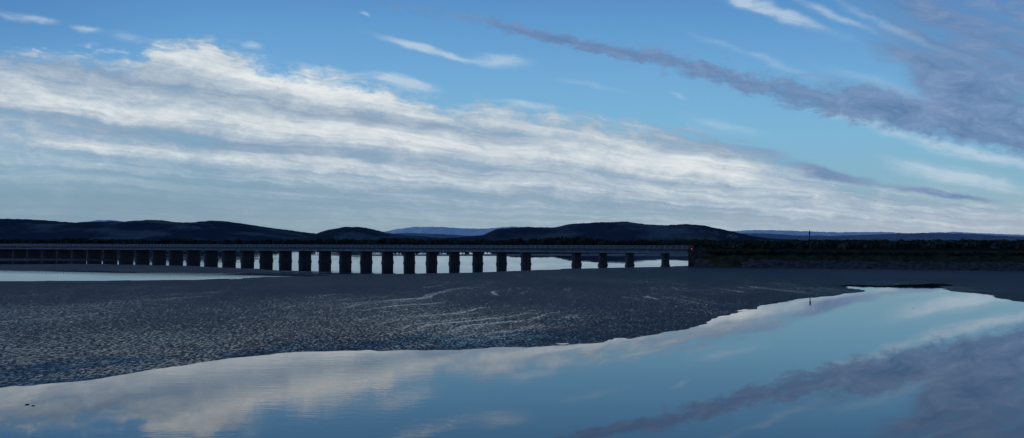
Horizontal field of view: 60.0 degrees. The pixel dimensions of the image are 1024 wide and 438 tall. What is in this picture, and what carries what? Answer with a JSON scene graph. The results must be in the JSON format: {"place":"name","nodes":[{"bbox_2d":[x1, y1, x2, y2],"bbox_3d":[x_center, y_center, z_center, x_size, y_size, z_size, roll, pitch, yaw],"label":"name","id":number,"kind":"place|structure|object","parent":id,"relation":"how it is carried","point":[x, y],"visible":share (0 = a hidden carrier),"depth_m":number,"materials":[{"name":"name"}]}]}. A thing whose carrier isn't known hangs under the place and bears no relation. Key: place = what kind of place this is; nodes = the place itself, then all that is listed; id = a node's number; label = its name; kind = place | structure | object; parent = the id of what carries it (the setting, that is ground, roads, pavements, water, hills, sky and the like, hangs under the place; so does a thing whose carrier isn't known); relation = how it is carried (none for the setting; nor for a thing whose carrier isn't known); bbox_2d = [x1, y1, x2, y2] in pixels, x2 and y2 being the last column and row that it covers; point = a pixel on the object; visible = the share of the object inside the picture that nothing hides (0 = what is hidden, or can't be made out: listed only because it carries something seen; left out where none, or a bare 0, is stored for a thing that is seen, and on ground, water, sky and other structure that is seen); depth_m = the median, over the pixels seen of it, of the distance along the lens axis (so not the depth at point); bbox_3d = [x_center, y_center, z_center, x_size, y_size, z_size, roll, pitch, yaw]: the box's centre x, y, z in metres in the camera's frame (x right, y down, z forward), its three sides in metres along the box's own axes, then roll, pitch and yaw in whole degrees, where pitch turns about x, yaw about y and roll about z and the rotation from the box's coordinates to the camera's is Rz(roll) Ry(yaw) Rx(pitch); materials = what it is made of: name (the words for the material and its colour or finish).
{"place":"outdoors","nodes":[
{"label":"outdoors","id":0,"kind":"place"},
{"bbox_2d":[0,219,315,241],"bbox_3d":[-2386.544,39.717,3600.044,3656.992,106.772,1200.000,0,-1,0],"label":"wooded hill","id":1,"kind":"structure","parent":0,"point":[28,229],"depth_m":3224.28,"materials":[{"name":"plant"}]},
{"bbox_2d":[278,227,435,241],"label":"wooded hill","id":2,"kind":"structure","parent":0,"point":[357,233],"depth_m":2827.66,"materials":[{"name":"plant"}]},
{"bbox_2d":[0,251,1023,437],"bbox_3d":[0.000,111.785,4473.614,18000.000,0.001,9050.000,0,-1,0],"label":"estuary water","id":3,"kind":"structure","parent":0,"point":[932,360],"depth_m":52.73,"materials":[{"name":"blue liquid"}]},
{"bbox_2d":[0,242,1023,387],"bbox_3d":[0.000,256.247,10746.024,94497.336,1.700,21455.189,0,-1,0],"label":"mudflat ground","id":4,"kind":"structure","parent":0,"point":[61,331],"depth_m":108.37,"materials":[{"name":"grey sand"}]},
{"bbox_2d":[0,244,711,265],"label":"railway viaduct","id":5,"kind":"object","parent":4,"relation":"on","point":[159,252],"visible":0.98,"depth_m":335.75,"materials":[{"name":"concrete"}]},
{"bbox_2d":[0,236,758,246],"bbox_3d":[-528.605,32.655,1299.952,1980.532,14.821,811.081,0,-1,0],"label":"distant trees","id":6,"kind":"object","parent":4,"relation":"on","point":[562,240],"visible":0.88,"depth_m":1030.86,"materials":[{"name":"green plant"}]},
{"bbox_2d":[667,238,1023,248],"bbox_3d":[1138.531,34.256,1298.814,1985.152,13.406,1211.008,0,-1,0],"label":"distant trees","id":7,"kind":"object","parent":4,"relation":"on","point":[902,243],"visible":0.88,"depth_m":785.17,"materials":[{"name":"green plant"}]},
{"bbox_2d":[700,249,1023,266],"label":"railway embankment","id":8,"kind":"structure","parent":4,"relation":"on","point":[728,260],"depth_m":253.69,"materials":[{"name":"black stone"}]},
{"bbox_2d":[749,240,772,249],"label":"bush","id":9,"kind":"object","parent":8,"relation":"on","point":[765,245],"visible":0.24,"depth_m":279.06,"materials":[{"name":"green plant"}]},
{"bbox_2d":[694,259,1023,270],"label":"stone revetment","id":10,"kind":"object","parent":8,"relation":"on","point":[929,265],"visible":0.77,"depth_m":247.04,"materials":[{"name":"black stone"}]},
{"bbox_2d":[707,250,1023,255],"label":"scrub","id":11,"kind":"object","parent":8,"relation":"on","point":[845,253],"visible":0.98,"depth_m":256.43,"materials":[{"name":"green plant"}]},
{"bbox_2d":[0,0,1023,234],"label":"sky","id":12,"kind":"structure","parent":0,"point":[309,116],"materials":[{"name":"blue"}]},
{"bbox_2d":[77,220,1023,236],"bbox_3d":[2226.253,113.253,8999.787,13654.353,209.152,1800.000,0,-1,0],"label":"distant hill","id":13,"kind":"structure","parent":0,"point":[453,231],"depth_m":8616.68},
{"bbox_2d":[415,221,792,240],"bbox_3d":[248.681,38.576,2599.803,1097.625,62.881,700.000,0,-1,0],"label":"wooded hill","id":14,"kind":"structure","parent":0,"point":[616,231],"depth_m":2379.41,"materials":[{"name":"plant"}]},
{"bbox_2d":[699,228,737,237],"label":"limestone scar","id":15,"kind":"object","parent":14,"relation":"on","point":[716,233],"visible":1,"depth_m":2254.16},
{"bbox_2d":[396,233,1023,240],"bbox_3d":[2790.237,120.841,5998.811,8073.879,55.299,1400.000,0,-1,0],"label":"distant hill","id":16,"kind":"structure","parent":0,"point":[924,236],"depth_m":5600.39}
]}

